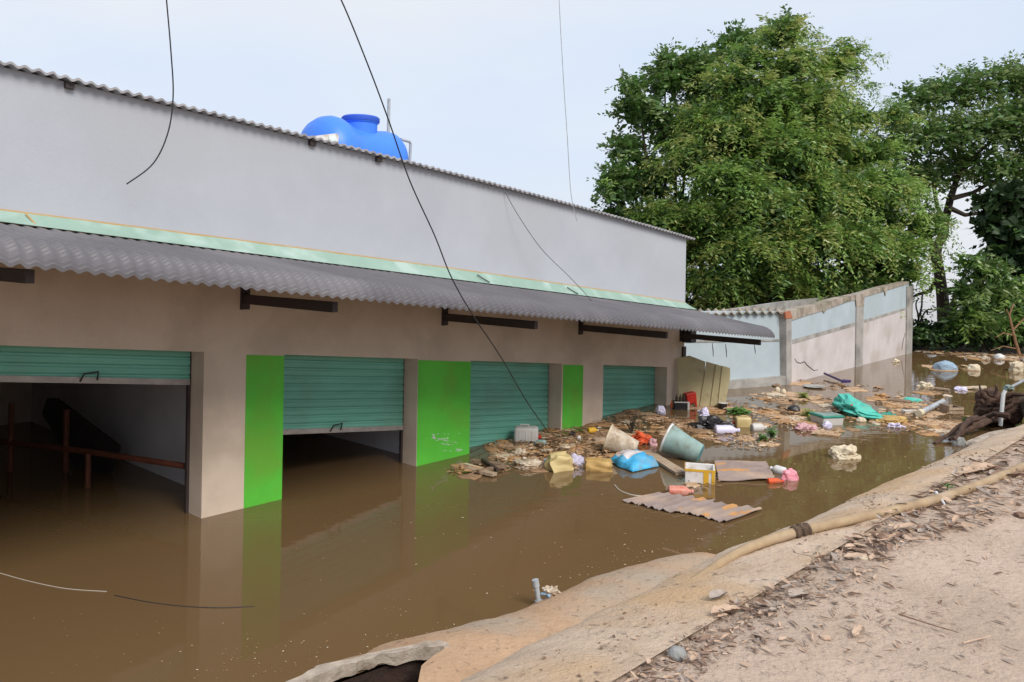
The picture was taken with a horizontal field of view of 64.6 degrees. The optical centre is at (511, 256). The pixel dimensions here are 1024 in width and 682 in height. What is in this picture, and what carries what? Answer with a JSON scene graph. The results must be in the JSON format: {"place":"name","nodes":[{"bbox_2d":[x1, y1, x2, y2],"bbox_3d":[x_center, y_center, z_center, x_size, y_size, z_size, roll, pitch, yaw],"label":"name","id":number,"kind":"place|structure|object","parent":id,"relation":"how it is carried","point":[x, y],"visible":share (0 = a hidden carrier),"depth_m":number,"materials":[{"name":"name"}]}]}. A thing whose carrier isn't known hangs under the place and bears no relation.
{"place":"outdoors","nodes":[
{"label":"outdoors","id":0,"kind":"place"},
{"bbox_2d":[0,262,1023,681],"bbox_3d":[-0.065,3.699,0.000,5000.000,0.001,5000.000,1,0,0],"label":"flood water","id":1,"kind":"structure","parent":0,"point":[332,554],"depth_m":10.63,"materials":[{"name":"liquid"}]},
{"bbox_2d":[0,573,106,591],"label":"string","id":2,"kind":"object","parent":1,"relation":"on","point":[53,586],"visible":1,"depth_m":8.86,"materials":[{"name":"beige"}]},
{"bbox_2d":[62,409,69,472],"bbox_3d":[-7.385,3.455,13.409,0.092,1.834,0.092,1,0,22],"label":"wooden post","id":3,"kind":"object","parent":1,"relation":"on","point":[66,434],"visible":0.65,"depth_m":13.37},
{"bbox_2d":[42,398,120,474],"bbox_3d":[-7.262,3.117,13.632,1.943,1.347,0.054,1,0,26],"label":"leaning board","id":4,"kind":"object","parent":1,"relation":"on","point":[85,433],"visible":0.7,"depth_m":13.58,"materials":[{"name":"brown wood"}]},
{"bbox_2d":[0,403,184,487],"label":"wooden rail","id":5,"kind":"object","parent":1,"relation":"on","point":[11,442],"visible":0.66,"depth_m":12.61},
{"bbox_2d":[114,595,253,607],"bbox_3d":[-3.479,3.636,8.495,1.580,0.008,0.133,1,0,8],"label":"string","id":6,"kind":"object","parent":1,"relation":"on","point":[184,606],"visible":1,"depth_m":8.43,"materials":[{"name":"black"}]},
{"bbox_2d":[0,60,774,518],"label":"shop building","id":7,"kind":"structure","parent":1,"relation":"on","point":[220,306],"depth_m":12.33,"materials":[{"name":"grey paint"}]},
{"bbox_2d":[126,0,173,183],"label":"hanging cable","id":8,"kind":"object","parent":7,"relation":"hanging from","point":[172,99],"visible":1,"depth_m":9.55,"materials":[{"name":"rubber"}]},
{"bbox_2d":[315,133,338,141],"bbox_3d":[-3.100,-1.967,13.579,0.030,0.236,0.472,1,0,42],"label":"white sign","id":9,"kind":"object","parent":7,"relation":"on","point":[334,137],"visible":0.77,"depth_m":13.62,"materials":[{"name":"plastic"}]},
{"bbox_2d":[301,114,407,159],"bbox_3d":[-2.866,-1.879,14.905,2.037,1.447,1.347,1,0,-44],"label":"water tank","id":10,"kind":"object","parent":7,"relation":"on","point":[358,130],"visible":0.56,"depth_m":14.65,"materials":[{"name":"blue plastic"}]},
{"bbox_2d":[400,138,411,161],"bbox_3d":[-2.039,-2.030,15.598,0.056,0.471,0.282,1,0,42],"label":"tank pipe","id":11,"kind":"object","parent":10,"relation":"attached to","point":[410,147],"visible":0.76,"depth_m":15.65,"materials":[{"name":"grey plastic"}]},
{"bbox_2d":[387,98,390,131],"bbox_3d":[-2.489,-2.257,16.291,0.059,1.826,0.059,1,0,23],"label":"vent pipe","id":12,"kind":"object","parent":7,"relation":"on","point":[388,111],"visible":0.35,"depth_m":16.27,"materials":[{"name":"grey plastic"}]},
{"bbox_2d":[341,0,548,432],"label":"hanging cable","id":13,"kind":"object","parent":7,"relation":"hanging from","point":[421,205],"visible":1,"depth_m":10.42,"materials":[{"name":"rubber"}]},
{"bbox_2d":[505,193,590,299],"bbox_3d":[0.781,-0.050,16.035,1.870,2.334,1.082,1,0,0],"label":"hanging cable","id":14,"kind":"object","parent":7,"relation":"hanging from","point":[539,246],"visible":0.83,"depth_m":15.97,"materials":[{"name":"rubber"}]},
{"bbox_2d":[559,0,576,220],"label":"hanging cable","id":15,"kind":"object","parent":7,"relation":"hanging from","point":[565,109],"visible":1,"depth_m":14.27,"materials":[{"name":"grey plastic"}]},
{"bbox_2d":[465,466,496,476],"bbox_3d":[-0.528,3.639,13.698,0.573,0.066,0.125,1,0,31],"label":"driftwood plank","id":16,"kind":"object","parent":1,"relation":"on","point":[486,472],"visible":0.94,"depth_m":13.62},
{"bbox_2d":[476,464,506,472],"bbox_3d":[-0.347,3.629,13.850,0.654,0.069,0.083,1,0,-44],"label":"driftwood plank","id":17,"kind":"object","parent":16,"relation":"on","point":[502,466],"visible":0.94,"depth_m":13.79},
{"bbox_2d":[481,458,499,471],"bbox_3d":[-0.378,3.615,14.043,0.061,0.072,0.676,1,0,-25],"label":"driftwood plank","id":18,"kind":"object","parent":17,"relation":"on","point":[489,464],"visible":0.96,"depth_m":14.03,"materials":[{"name":"brown plant"}]},
{"bbox_2d":[470,459,504,465],"bbox_3d":[-0.432,3.655,14.330,0.629,0.063,0.107,1,0,20],"label":"driftwood plank","id":19,"kind":"object","parent":1,"relation":"on","point":[476,461],"visible":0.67,"depth_m":14.34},
{"bbox_2d":[514,424,540,442],"bbox_3d":[0.315,3.558,16.266,0.540,0.379,0.325,1,0,3],"label":"jerrycan","id":20,"kind":"object","parent":1,"relation":"on","point":[524,433],"visible":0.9,"depth_m":16.12,"materials":[{"name":"plastic"}]},
{"bbox_2d":[513,458,543,469],"bbox_3d":[0.300,3.675,14.259,0.567,0.215,0.419,1,0,0],"label":"foam slab","id":21,"kind":"object","parent":1,"relation":"on","point":[529,463],"depth_m":14.14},
{"bbox_2d":[52,348,1023,673],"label":"floating reed bits","id":22,"kind":"object","parent":1,"relation":"on","point":[592,450],"visible":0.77,"depth_m":17.59,"materials":[{"name":"plant"}]},
{"bbox_2d":[544,451,573,472],"bbox_3d":[0.815,3.602,14.114,0.509,0.359,0.338,1,0,-29],"label":"plastic bag","id":23,"kind":"object","parent":1,"relation":"on","point":[559,461],"visible":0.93,"depth_m":14.01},
{"bbox_2d":[571,453,584,465],"bbox_3d":[1.152,3.664,14.429,0.290,0.330,0.078,1,0,0],"label":"plastic bag","id":24,"kind":"object","parent":1,"relation":"on","point":[577,459],"visible":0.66,"depth_m":14.41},
{"bbox_2d":[583,457,612,471],"bbox_3d":[1.502,3.654,14.189,0.527,0.223,0.376,1,0,6],"label":"foam tray","id":25,"kind":"object","parent":1,"relation":"on","point":[596,464],"visible":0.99,"depth_m":14.04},
{"bbox_2d":[602,424,638,452],"bbox_3d":[2.081,3.539,15.572,0.720,0.604,0.588,1,0,0],"label":"tipped bucket","id":26,"kind":"object","parent":1,"relation":"on","point":[617,440],"visible":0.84,"depth_m":15.34,"materials":[{"name":"beige plastic"}]},
{"bbox_2d":[622,406,640,433],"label":"drowned plant","id":27,"kind":"object","parent":1,"relation":"on","point":[631,425],"visible":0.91,"depth_m":17.03,"materials":[{"name":"brown plant"}]},
{"bbox_2d":[611,449,658,471],"bbox_3d":[2.176,3.616,14.632,0.783,0.215,1.145,1,0,-20],"label":"plastic sack","id":28,"kind":"object","parent":1,"relation":"on","point":[633,460],"visible":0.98,"depth_m":14.35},
{"bbox_2d":[631,431,652,444],"bbox_3d":[2.625,3.681,16.260,0.523,0.340,0.480,1,0,0],"label":"plastic bag","id":29,"kind":"object","parent":1,"relation":"on","point":[641,437],"visible":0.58,"depth_m":16.16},
{"bbox_2d":[655,405,665,413],"bbox_3d":[3.555,3.725,19.395,0.246,0.325,0.185,1,0,0],"label":"plastic bag","id":30,"kind":"object","parent":1,"relation":"on","point":[659,409],"visible":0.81,"depth_m":19.33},
{"bbox_2d":[640,450,684,474],"bbox_3d":[2.718,3.708,14.632,0.233,0.070,1.524,1,0,-14],"label":"wet board","id":31,"kind":"object","parent":1,"relation":"on","point":[668,465],"visible":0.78,"depth_m":14.42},
{"bbox_2d":[672,400,689,409],"bbox_3d":[4.178,3.686,20.069,0.377,0.222,0.314,1,0,0],"label":"bottle crate","id":32,"kind":"object","parent":1,"relation":"on","point":[681,405],"visible":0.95,"depth_m":19.93,"materials":[{"name":"black plastic"}]},
{"bbox_2d":[668,485,693,495],"bbox_3d":[2.658,3.699,12.760,0.395,0.174,0.174,1,0,3],"label":"plastic bottle","id":33,"kind":"object","parent":1,"relation":"on","point":[680,489],"visible":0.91,"depth_m":12.70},
{"bbox_2d":[659,423,703,461],"bbox_3d":[3.134,3.475,15.034,0.812,0.684,0.579,1,0,35],"label":"bucket","id":34,"kind":"object","parent":1,"relation":"on","point":[678,442],"visible":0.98,"depth_m":14.90,"materials":[{"name":"teal plastic"}]},
{"bbox_2d":[683,391,696,406],"bbox_3d":[4.481,3.609,20.372,0.308,0.413,0.211,1,0,-11],"label":"red stool","id":35,"kind":"object","parent":1,"relation":"on","point":[690,397],"visible":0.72,"depth_m":20.28,"materials":[{"name":"plastic"}]},
{"bbox_2d":[676,356,704,406],"bbox_3d":[4.554,3.309,20.515,0.723,1.542,0.436,1,0,0],"label":"leaning board","id":36,"kind":"object","parent":1,"relation":"on","point":[690,372],"visible":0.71,"depth_m":20.56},
{"bbox_2d":[623,492,761,521],"bbox_3d":[2.668,3.712,12.101,1.867,0.080,0.914,1,0,33],"label":"roofing sheet","id":37,"kind":"object","parent":1,"relation":"on","point":[700,506],"visible":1,"depth_m":12.03,"materials":[{"name":"metal"}]},
{"bbox_2d":[685,462,715,484],"bbox_3d":[3.156,3.651,13.614,0.500,0.249,0.468,1,0,13],"label":"foam box","id":38,"kind":"object","parent":1,"relation":"on","point":[702,473],"visible":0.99,"depth_m":13.42,"materials":[{"name":"white plastic"}]},
{"bbox_2d":[697,407,708,415],"bbox_3d":[4.512,3.732,19.041,0.300,0.379,0.254,1,0,0],"label":"plastic bag","id":39,"kind":"object","parent":1,"relation":"on","point":[703,411],"visible":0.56,"depth_m":18.97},
{"bbox_2d":[699,361,715,405],"bbox_3d":[4.915,3.384,20.455,0.230,1.405,0.629,1,0,40],"label":"leaning board","id":40,"kind":"object","parent":1,"relation":"on","point":[705,398],"visible":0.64,"depth_m":20.48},
{"bbox_2d":[688,415,733,429],"bbox_3d":[4.367,3.736,17.787,0.876,0.496,0.590,1,0,-20],"label":"plastic sheet","id":41,"kind":"object","parent":1,"relation":"on","point":[709,422],"visible":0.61,"depth_m":17.69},
{"bbox_2d":[710,364,721,406],"bbox_3d":[5.126,3.416,20.419,0.184,1.349,0.552,1,0,37],"label":"leaning board","id":42,"kind":"object","parent":1,"relation":"on","point":[715,388],"visible":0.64,"depth_m":20.44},
{"bbox_2d":[717,366,729,406],"bbox_3d":[5.318,3.434,20.384,0.222,1.318,0.529,1,0,33],"label":"leaning board","id":43,"kind":"object","parent":1,"relation":"on","point":[724,381],"visible":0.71,"depth_m":20.43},
{"bbox_2d":[714,425,739,433],"bbox_3d":[4.602,3.720,17.329,0.537,0.220,0.221,1,0,-3],"label":"lavender bottle","id":44,"kind":"object","parent":1,"relation":"on","point":[721,429],"visible":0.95,"depth_m":17.24,"materials":[{"name":"white plastic"}]},
{"bbox_2d":[451,349,1023,486],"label":"floating scum","id":45,"kind":"object","parent":1,"relation":"on","point":[490,449],"visible":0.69,"depth_m":18.58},
{"bbox_2d":[726,407,751,414],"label":"weed clump","id":46,"kind":"object","parent":1,"relation":"on","point":[738,410],"visible":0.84,"depth_m":19.45,"materials":[{"name":"plant"}]},
{"bbox_2d":[732,415,750,426],"bbox_3d":[5.123,3.682,18.063,0.382,0.276,0.231,1,0,0],"label":"oil jug","id":47,"kind":"object","parent":1,"relation":"on","point":[742,421],"visible":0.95,"depth_m":17.95,"materials":[{"name":"yellow plastic"}]},
{"bbox_2d":[715,460,774,481],"bbox_3d":[4.037,3.732,14.112,1.189,0.077,1.275,1,0,0],"label":"roofing sheet","id":48,"kind":"object","parent":1,"relation":"on","point":[732,470],"visible":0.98,"depth_m":14.09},
{"bbox_2d":[750,423,766,430],"bbox_3d":[5.388,3.741,17.687,0.338,0.193,0.193,1,0,-9],"label":"plastic bottle","id":49,"kind":"object","parent":1,"relation":"on","point":[757,427],"visible":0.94,"depth_m":17.61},
{"bbox_2d":[764,425,777,438],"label":"water weed","id":50,"kind":"object","parent":1,"relation":"on","point":[772,433],"visible":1,"depth_m":16.94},
{"bbox_2d":[767,478,783,483],"bbox_3d":[4.391,3.747,13.490,0.270,0.110,0.110,1,0,-3],"label":"plastic bottle","id":51,"kind":"object","parent":1,"relation":"on","point":[774,481],"visible":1,"depth_m":13.45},
{"bbox_2d":[770,465,786,474],"bbox_3d":[4.645,3.740,14.148,0.279,0.181,0.167,1,0,42],"label":"plastic bottle","id":52,"kind":"object","parent":1,"relation":"on","point":[777,469],"visible":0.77,"depth_m":14.08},
{"bbox_2d":[781,468,798,480],"bbox_3d":[4.711,3.733,13.722,0.325,0.293,0.168,1,0,0],"label":"plastic bag","id":53,"kind":"object","parent":1,"relation":"on","point":[789,474],"visible":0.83,"depth_m":13.68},
{"bbox_2d":[787,405,799,411],"bbox_3d":[6.952,3.784,19.995,0.317,0.230,0.261,1,0,0],"label":"black float","id":54,"kind":"object","parent":1,"relation":"on","point":[794,408],"visible":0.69,"depth_m":19.90,"materials":[{"name":"plastic"}]},
{"bbox_2d":[684,281,912,388],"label":"compound wall","id":55,"kind":"structure","parent":1,"relation":"on","point":[814,337],"depth_m":26.19,"materials":[{"name":"white paint"}]},
{"bbox_2d":[794,422,816,431],"bbox_3d":[6.442,3.784,17.794,0.504,0.245,0.400,1,0,22],"label":"cloth","id":56,"kind":"object","parent":1,"relation":"on","point":[802,425],"visible":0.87,"depth_m":17.70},
{"bbox_2d":[802,384,825,388],"bbox_3d":[8.881,3.826,23.827,0.650,0.060,0.650,1,0,0],"label":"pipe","id":57,"kind":"object","parent":1,"relation":"on","point":[815,386],"visible":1,"depth_m":23.69,"materials":[{"name":"white plastic"}]},
{"bbox_2d":[812,430,840,436],"bbox_3d":[6.735,3.798,17.361,0.567,0.030,0.318,1,0,27],"label":"tan board","id":58,"kind":"object","parent":1,"relation":"on","point":[835,434],"visible":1,"depth_m":17.30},
{"bbox_2d":[809,411,844,424],"bbox_3d":[7.218,3.731,18.598,0.563,0.262,0.560,1,0,-14],"label":"storage crate","id":59,"kind":"object","parent":1,"relation":"on","point":[822,417],"visible":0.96,"depth_m":18.40,"materials":[{"name":"plastic"}]},
{"bbox_2d":[823,372,850,382],"bbox_3d":[10.078,3.781,25.196,0.300,0.120,1.599,1,0,0],"label":"broom","id":60,"kind":"object","parent":1,"relation":"on","point":[842,380],"visible":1,"depth_m":24.79,"materials":[{"name":"purple plastic"}]},
{"bbox_2d":[828,444,860,459],"bbox_3d":[6.311,3.749,15.330,0.573,0.400,0.381,1,0,-20],"label":"foam lump","id":61,"kind":"object","parent":1,"relation":"on","point":[844,452],"visible":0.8,"depth_m":15.23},
{"bbox_2d":[832,393,882,419],"bbox_3d":[8.353,3.656,19.874,0.958,0.507,2.128,1,0,-15],"label":"tarpaulin","id":62,"kind":"object","parent":1,"relation":"on","point":[848,404],"visible":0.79,"depth_m":19.43,"materials":[{"name":"teal plastic"}]},
{"bbox_2d":[875,415,907,422],"bbox_3d":[8.769,3.789,18.826,0.730,0.169,0.750,1,0,37],"label":"tarp bag","id":63,"kind":"object","parent":1,"relation":"on","point":[893,419],"visible":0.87,"depth_m":18.69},
{"bbox_2d":[887,398,910,403],"bbox_3d":[10.276,3.840,21.506,0.547,0.060,0.318,1,0,32],"label":"brown board","id":64,"kind":"object","parent":1,"relation":"on","point":[898,400],"visible":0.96,"depth_m":21.43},
{"bbox_2d":[917,381,933,387],"bbox_3d":[12.386,3.874,24.304,0.491,0.250,0.426,1,0,0],"label":"wrapper","id":65,"kind":"object","parent":1,"relation":"on","point":[922,384],"visible":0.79,"depth_m":24.20,"materials":[{"name":"beige plastic"}]},
{"bbox_2d":[912,318,948,350],"bbox_3d":[17.441,3.335,34.493,2.133,1.408,1.925,1,0,0],"label":"shore bush","id":66,"kind":"object","parent":1,"relation":"on","point":[919,331],"visible":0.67,"depth_m":34.10,"materials":[{"name":"green plant"}]},
{"bbox_2d":[915,399,945,416],"bbox_3d":[10.438,3.766,20.174,0.168,0.211,1.986,1,0,43],"label":"drain pipe","id":67,"kind":"object","parent":1,"relation":"on","point":[920,412],"visible":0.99,"depth_m":19.85,"materials":[{"name":"grey plastic"}]},
{"bbox_2d":[923,316,965,351],"bbox_3d":[18.072,3.225,34.050,1.787,1.423,2.194,1,0,44],"label":"shore bush","id":68,"kind":"object","parent":1,"relation":"on","point":[945,333],"visible":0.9,"depth_m":33.85,"materials":[{"name":"green plant"}]},
{"bbox_2d":[932,360,957,369],"bbox_3d":[15.116,3.881,28.294,0.802,0.501,0.578,1,0,0],"label":"cloth heap","id":69,"kind":"object","parent":1,"relation":"on","point":[944,365],"visible":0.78,"depth_m":28.09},
{"bbox_2d":[933,422,962,443],"bbox_3d":[9.856,3.741,17.592,3.076,0.308,0.184,1,0,-42],"label":"branch","id":70,"kind":"object","parent":1,"relation":"on","point":[949,434],"visible":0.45,"depth_m":17.00,"materials":[{"name":"brown plant"}]},
{"bbox_2d":[954,414,985,434],"bbox_3d":[10.426,3.670,17.992,2.703,0.326,0.214,1,0,-42],"label":"branch","id":71,"kind":"object","parent":70,"relation":"on","point":[981,418],"visible":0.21,"depth_m":17.75,"materials":[{"name":"brown plant"}]},
{"bbox_2d":[973,409,1018,424],"bbox_3d":[10.882,3.630,18.172,2.222,0.318,0.204,1,0,-28],"label":"branch","id":72,"kind":"object","parent":71,"relation":"on","point":[1011,411],"visible":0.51,"depth_m":18.33,"materials":[{"name":"brown plant"}]},
{"bbox_2d":[985,411,1009,418],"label":"branch","id":73,"kind":"object","parent":72,"relation":"on","point":[1005,415],"visible":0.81,"depth_m":17.80,"materials":[{"name":"brown plant"}]},
{"bbox_2d":[939,403,963,413],"bbox_3d":[10.889,3.771,20.081,0.420,0.200,0.380,1,0,-9],"label":"wooden crate","id":74,"kind":"object","parent":1,"relation":"on","point":[948,409],"visible":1,"depth_m":19.95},
{"bbox_2d":[952,437,965,446],"bbox_3d":[9.111,3.822,16.517,0.297,0.289,0.210,1,0,0],"label":"stone","id":75,"kind":"object","parent":1,"relation":"on","point":[959,441],"visible":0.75,"depth_m":16.43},
{"bbox_2d":[952,415,979,439],"bbox_3d":[9.506,3.584,17.020,0.162,0.314,1.662,1,0,45],"label":"branch","id":76,"kind":"object","parent":75,"relation":"on","point":[968,421],"visible":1,"depth_m":16.94,"materials":[{"name":"brown plant"}]},
{"bbox_2d":[944,323,983,351],"bbox_3d":[19.105,3.290,34.438,1.840,1.656,2.426,1,0,41],"label":"shore bush","id":77,"kind":"object","parent":1,"relation":"on","point":[958,345],"visible":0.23,"depth_m":34.12,"materials":[{"name":"green plant"}]},
{"bbox_2d":[967,364,980,370],"bbox_3d":[16.156,3.932,28.363,0.448,0.336,0.353,1,0,20],"label":"foam block","id":78,"kind":"object","parent":1,"relation":"on","point":[973,367],"depth_m":28.25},
{"bbox_2d":[952,329,1001,351],"bbox_3d":[19.533,3.281,33.928,1.973,1.341,2.560,1,0,44],"label":"shore bush","id":79,"kind":"object","parent":1,"relation":"on","point":[977,343],"visible":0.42,"depth_m":33.65,"materials":[{"name":"green plant"}]},
{"bbox_2d":[948,416,1023,440],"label":"branch","id":80,"kind":"object","parent":1,"relation":"on","point":[981,424],"visible":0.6,"depth_m":17.55,"materials":[{"name":"brown plant"}]},
{"bbox_2d":[965,428,1011,447],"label":"concrete block","id":81,"kind":"structure","parent":1,"relation":"on","point":[970,442],"depth_m":15.35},
{"bbox_2d":[973,384,1023,425],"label":"tree stump","id":82,"kind":"object","parent":1,"relation":"on","point":[988,400],"visible":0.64,"depth_m":18.44,"materials":[{"name":"wood"}]},
{"bbox_2d":[1019,396,1023,415],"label":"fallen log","id":83,"kind":"object","parent":82,"relation":"on","point":[1021,405],"visible":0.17,"depth_m":18.41,"materials":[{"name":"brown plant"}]},
{"bbox_2d":[991,303,1023,354],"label":"dead sapling","id":84,"kind":"object","parent":1,"relation":"on","point":[1014,336],"visible":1,"depth_m":30.98,"materials":[{"name":"orange wood"}]},
{"bbox_2d":[998,379,1023,425],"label":"pvc pipe","id":85,"kind":"object","parent":1,"relation":"on","point":[1008,387],"visible":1,"depth_m":17.92,"materials":[{"name":"white plastic"}]},
{"bbox_2d":[1009,361,1023,370],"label":"foam sack","id":86,"kind":"object","parent":1,"relation":"on","point":[1016,366],"visible":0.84,"depth_m":28.27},
{"bbox_2d":[0,0,1023,264],"label":"sky","id":87,"kind":"structure","parent":0,"point":[476,89],"materials":[{"name":"white"}]},
{"bbox_2d":[338,424,1023,681],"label":"concrete bank","id":88,"kind":"structure","parent":0,"point":[516,646],"depth_m":4.57,"materials":[{"name":"beige concrete"}]},
{"bbox_2d":[286,640,449,681],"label":"broken slab","id":89,"kind":"structure","parent":88,"relation":"on","point":[337,670],"depth_m":6.73,"materials":[{"name":"concrete"}]},
{"bbox_2d":[343,660,426,681],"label":"mud cavity","id":90,"kind":"object","parent":88,"relation":"in","point":[409,671],"visible":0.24,"depth_m":6.88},
{"bbox_2d":[532,578,542,602],"bbox_3d":[0.272,3.547,8.550,0.129,0.282,0.082,1,0,0],"label":"pipe stub","id":91,"kind":"object","parent":88,"relation":"on","point":[535,583],"visible":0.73,"depth_m":8.53,"materials":[{"name":"grey plastic"}]},
{"bbox_2d":[540,585,560,597],"bbox_3d":[0.404,3.547,8.549,0.206,0.160,0.178,1,0,30],"label":"crumpled wrapper","id":92,"kind":"object","parent":88,"relation":"on","point":[550,591],"visible":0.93,"depth_m":8.51,"materials":[{"name":"beige plastic"}]},
{"bbox_2d":[709,588,727,598],"bbox_3d":[0.975,1.595,3.830,0.130,0.027,0.069,1,0,-41],"label":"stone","id":93,"kind":"object","parent":88,"relation":"on","point":[715,593],"visible":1,"depth_m":3.84,"materials":[{"name":"grey stone"}]},
{"bbox_2d":[711,603,740,614],"bbox_3d":[0.947,1.565,3.590,0.160,0.028,0.068,1,0,-22],"label":"dry scrap","id":94,"kind":"object","parent":88,"relation":"on","point":[724,606],"visible":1,"depth_m":3.60,"materials":[{"name":"beige plant"}]},
{"bbox_2d":[513,434,1023,681],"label":"leaf litter","id":95,"kind":"object","parent":88,"relation":"on","point":[882,535],"visible":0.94,"depth_m":4.12,"materials":[{"name":"plant"}]},
{"bbox_2d":[689,462,1023,579],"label":"suction hose","id":96,"kind":"object","parent":88,"relation":"on","point":[798,530],"visible":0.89,"depth_m":4.88,"materials":[{"name":"plastic"}]},
{"bbox_2d":[612,438,1023,681],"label":"dirt road","id":97,"kind":"structure","parent":0,"point":[921,582],"depth_m":3.61,"materials":[{"name":"soil"}]},
{"bbox_2d":[667,645,686,661],"bbox_3d":[0.654,1.576,3.210,0.077,0.062,0.066,1,0,0],"label":"stone","id":98,"kind":"object","parent":97,"relation":"on","point":[679,653],"visible":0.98,"depth_m":3.19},
{"bbox_2d":[788,588,808,596],"bbox_3d":[1.344,1.580,3.800,0.110,0.027,0.073,1,0,-19],"label":"dry scrap","id":99,"kind":"object","parent":97,"relation":"on","point":[799,592],"visible":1,"depth_m":3.81,"materials":[{"name":"paper"}]},
{"bbox_2d":[852,625,864,635],"bbox_3d":[1.474,1.593,3.450,0.040,0.022,0.120,1,0,42],"label":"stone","id":100,"kind":"object","parent":97,"relation":"on","point":[859,629],"visible":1,"depth_m":3.45,"materials":[{"name":"beige stone"}]},
{"bbox_2d":[899,613,958,632],"bbox_3d":[1.809,1.596,3.524,0.008,0.009,0.242,1,0,-45],"label":"stick","id":101,"kind":"object","parent":97,"relation":"on","point":[925,622],"visible":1,"depth_m":3.53,"materials":[{"name":"wood"}]},
{"bbox_2d":[963,462,996,474],"bbox_3d":[3.619,1.628,6.230,0.500,0.041,0.125,1,0,-30],"label":"dry scrap","id":102,"kind":"object","parent":97,"relation":"on","point":[980,466],"visible":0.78,"depth_m":6.24,"materials":[{"name":"beige plant"}]},
{"bbox_2d":[991,470,1023,475],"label":"dry scrap","id":103,"kind":"object","parent":97,"relation":"on","point":[1016,473],"visible":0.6,"depth_m":6.03,"materials":[{"name":"brown plant"}]},
{"bbox_2d":[912,330,1023,351],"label":"river shore","id":104,"kind":"structure","parent":0,"point":[1006,349],"depth_m":34.91,"materials":[{"name":"soil"}]},
{"bbox_2d":[586,4,811,222],"bbox_3d":[8.546,-4.149,38.137,11.123,15.480,4.760,1,0,-14],"label":"broadleaf tree","id":105,"kind":"object","parent":104,"relation":"on","point":[671,73],"visible":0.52,"depth_m":36.86,"materials":[{"name":"green plant"}]},
{"bbox_2d":[685,294,715,310],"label":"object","id":106,"kind":"object","parent":104,"relation":"on","point":[692,302],"visible":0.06,"depth_m":36.60,"materials":[{"name":"green plant"}]},
{"bbox_2d":[593,10,970,316],"bbox_3d":[11.108,-3.296,34.469,16.364,14.612,10.177,1,0,0],"label":"feathery tree","id":107,"kind":"object","parent":104,"relation":"on","point":[759,226],"visible":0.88,"depth_m":32.78,"materials":[{"name":"green plant"}]},
{"bbox_2d":[913,268,944,324],"bbox_3d":[18.187,2.175,35.913,1.979,3.328,1.356,1,0,40],"label":"sprig tree","id":108,"kind":"object","parent":104,"relation":"on","point":[919,315],"visible":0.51,"depth_m":35.89,"materials":[{"name":"green plant"}]},
{"bbox_2d":[869,49,1023,322],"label":"river tree","id":109,"kind":"object","parent":104,"relation":"on","point":[1005,131],"visible":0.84,"depth_m":38.09,"materials":[{"name":"green plant"}]},
{"bbox_2d":[929,246,1023,348],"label":"willowy tree","id":110,"kind":"object","parent":104,"relation":"on","point":[987,297],"visible":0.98,"depth_m":33.47,"materials":[{"name":"green plant"}]},
{"bbox_2d":[964,177,1023,288],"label":"dark tree","id":111,"kind":"object","parent":104,"relation":"on","point":[997,221],"visible":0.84,"depth_m":34.63,"materials":[{"name":"green plant"}]},
{"bbox_2d":[985,330,1022,352],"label":"shore bush","id":112,"kind":"object","parent":104,"relation":"on","point":[1006,342],"visible":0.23,"depth_m":33.84,"materials":[{"name":"green plant"}]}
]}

